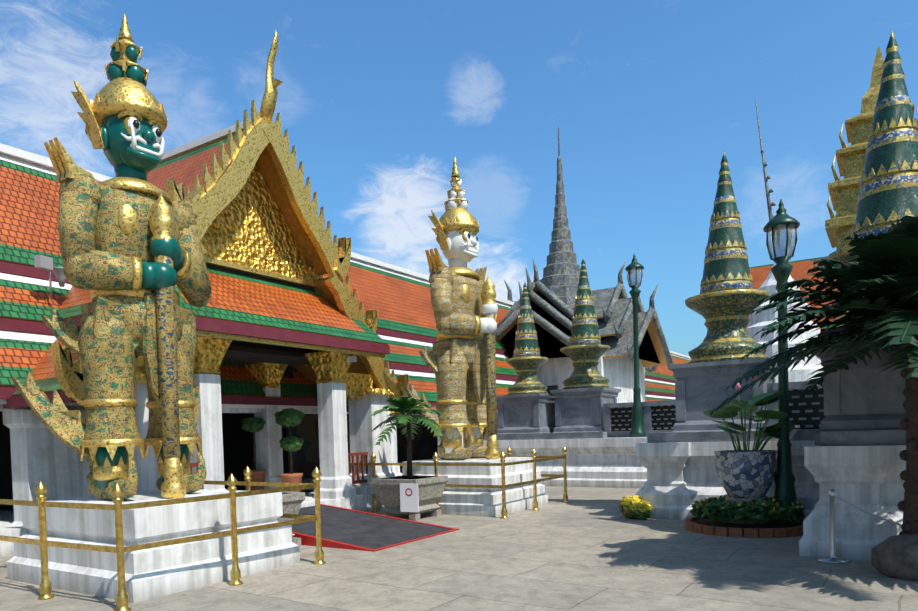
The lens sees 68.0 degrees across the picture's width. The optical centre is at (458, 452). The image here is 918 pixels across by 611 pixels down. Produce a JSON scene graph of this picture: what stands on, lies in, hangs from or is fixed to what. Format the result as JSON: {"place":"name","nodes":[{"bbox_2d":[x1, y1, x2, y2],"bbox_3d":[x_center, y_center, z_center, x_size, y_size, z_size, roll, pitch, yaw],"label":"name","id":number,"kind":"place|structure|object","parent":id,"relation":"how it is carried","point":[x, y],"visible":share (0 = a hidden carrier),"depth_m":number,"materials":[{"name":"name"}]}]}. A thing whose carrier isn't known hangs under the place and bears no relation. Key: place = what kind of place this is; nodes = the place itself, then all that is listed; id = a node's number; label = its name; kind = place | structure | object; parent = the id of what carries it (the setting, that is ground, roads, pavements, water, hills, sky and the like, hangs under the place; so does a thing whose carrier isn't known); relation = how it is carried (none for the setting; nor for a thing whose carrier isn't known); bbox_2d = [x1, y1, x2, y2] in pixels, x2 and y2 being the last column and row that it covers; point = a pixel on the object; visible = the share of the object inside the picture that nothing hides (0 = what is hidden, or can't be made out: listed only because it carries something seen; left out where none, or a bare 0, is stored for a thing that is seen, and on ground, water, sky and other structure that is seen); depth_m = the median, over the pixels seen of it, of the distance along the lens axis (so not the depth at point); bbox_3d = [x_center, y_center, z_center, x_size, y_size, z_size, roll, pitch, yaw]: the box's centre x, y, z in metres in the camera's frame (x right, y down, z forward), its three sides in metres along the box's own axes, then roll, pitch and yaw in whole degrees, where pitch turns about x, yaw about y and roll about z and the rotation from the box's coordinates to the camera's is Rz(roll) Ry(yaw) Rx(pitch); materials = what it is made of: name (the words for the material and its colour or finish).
{"place":"outdoors","nodes":[
{"label":"outdoors","id":0,"kind":"place"},
{"bbox_2d":[128,336,398,498],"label":"porch columns","id":1,"kind":"structure","parent":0,"point":[337,384],"depth_m":10.88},
{"bbox_2d":[0,486,917,610],"bbox_3d":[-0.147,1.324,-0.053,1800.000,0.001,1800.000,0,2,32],"label":"ground","id":2,"kind":"structure","parent":0,"point":[589,549],"depth_m":6.07,"materials":[{"name":"grey stone"}]},
{"bbox_2d":[0,114,389,511],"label":"temple building","id":3,"kind":"structure","parent":2,"relation":"on","point":[255,319],"depth_m":10.29,"materials":[{"name":"orange tile"}]},
{"bbox_2d":[34,255,356,361],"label":"fittings","id":4,"kind":"object","parent":3,"relation":"on","point":[43,262],"visible":0.81,"depth_m":9.22,"materials":[{"name":"grey plastic"}]},
{"bbox_2d":[51,29,407,405],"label":"gable","id":5,"kind":"structure","parent":3,"relation":"attached to","point":[242,225],"depth_m":10.04,"materials":[{"name":"gold metal"}]},
{"bbox_2d":[6,457,547,602],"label":"statue pedestals","id":6,"kind":"object","parent":2,"relation":"on","point":[152,573],"visible":0.65,"depth_m":6.27,"materials":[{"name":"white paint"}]},
{"bbox_2d":[11,14,211,500],"bbox_3d":[-3.185,-1.947,6.782,1.052,4.807,1.996,0,2,32],"label":"guardian statue","id":7,"kind":"object","parent":6,"relation":"on","point":[132,254],"visible":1,"depth_m":6.50,"materials":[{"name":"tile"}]},
{"bbox_2d":[404,157,499,459],"bbox_3d":[0.109,-2.442,11.507,1.184,5.128,2.056,0,2,32],"label":"guardian statue","id":8,"kind":"object","parent":6,"relation":"on","point":[460,360],"visible":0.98,"depth_m":11.22,"materials":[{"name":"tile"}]},
{"bbox_2d":[0,446,568,610],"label":"brass rails","id":9,"kind":"object","parent":2,"relation":"on","point":[119,549],"visible":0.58,"depth_m":6.05,"materials":[{"name":"gold metal"}]},
{"bbox_2d":[0,143,691,557],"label":"gallery","id":10,"kind":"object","parent":2,"relation":"on","point":[398,299],"visible":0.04,"depth_m":10.26,"materials":[{"name":"orange tile"}]},
{"bbox_2d":[390,411,498,475],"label":"gallery columns","id":11,"kind":"structure","parent":10,"relation":"attached to","point":[396,470],"depth_m":14.57,"materials":[{"name":"white paint"}]},
{"bbox_2d":[292,504,459,551],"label":"access ramp","id":12,"kind":"structure","parent":2,"relation":"on","point":[345,528],"depth_m":8.74,"materials":[{"name":"rubber"}]},
{"bbox_2d":[483,126,673,439],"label":"temple building","id":13,"kind":"structure","parent":2,"relation":"on","point":[552,293],"depth_m":21.21,"materials":[{"name":"stone"}]},
{"bbox_2d":[241,375,917,580],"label":"potted plants","id":14,"kind":"object","parent":2,"relation":"on","point":[745,507],"visible":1,"depth_m":8.31,"materials":[{"name":"green plant"}]},
{"bbox_2d":[483,344,906,560],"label":"terrace","id":15,"kind":"structure","parent":2,"relation":"on","point":[847,435],"depth_m":9.39,"materials":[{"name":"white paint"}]},
{"bbox_2d":[505,258,609,394],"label":"stupas","id":16,"kind":"object","parent":15,"relation":"on","point":[585,350],"visible":1,"depth_m":16.25,"materials":[{"name":"green tile"}]},
{"bbox_2d":[625,253,645,436],"bbox_3d":[3.881,-2.356,14.926,0.410,4.020,0.410,0,2,32],"label":"lamp post","id":17,"kind":"object","parent":15,"relation":"on","point":[634,268],"visible":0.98,"depth_m":14.87,"materials":[{"name":"green metal"}]},
{"bbox_2d":[685,31,917,362],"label":"stupas","id":18,"kind":"object","parent":15,"relation":"on","point":[724,303],"visible":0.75,"depth_m":7.13,"materials":[{"name":"green tile"}]},
{"bbox_2d":[763,199,800,524],"bbox_3d":[3.955,-1.073,8.307,0.410,4.020,0.410,0,2,32],"label":"lamp post","id":19,"kind":"object","parent":2,"relation":"on","point":[780,227],"visible":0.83,"depth_m":8.25,"materials":[{"name":"green metal"}]},
{"bbox_2d":[747,97,822,382],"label":"building","id":20,"kind":"structure","parent":2,"relation":"on","point":[758,322],"depth_m":25.92,"materials":[{"name":"white paint"}]},
{"bbox_2d":[746,256,836,342],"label":"hall","id":21,"kind":"structure","parent":2,"relation":"on","point":[799,271],"depth_m":50.80,"materials":[{"name":"orange tile"}]},
{"bbox_2d":[709,215,917,534],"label":"cycad palm","id":22,"kind":"object","parent":2,"relation":"on","point":[884,273],"visible":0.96,"depth_m":5.66,"materials":[{"name":"green plant"}]},
{"bbox_2d":[825,46,917,326],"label":"golden chedi","id":23,"kind":"structure","parent":2,"relation":"on","point":[845,191],"depth_m":25.79,"materials":[{"name":"metal"}]},
{"bbox_2d":[0,0,917,356],"label":"sky","id":24,"kind":"structure","parent":0,"point":[377,101],"materials":[{"name":"blue"}]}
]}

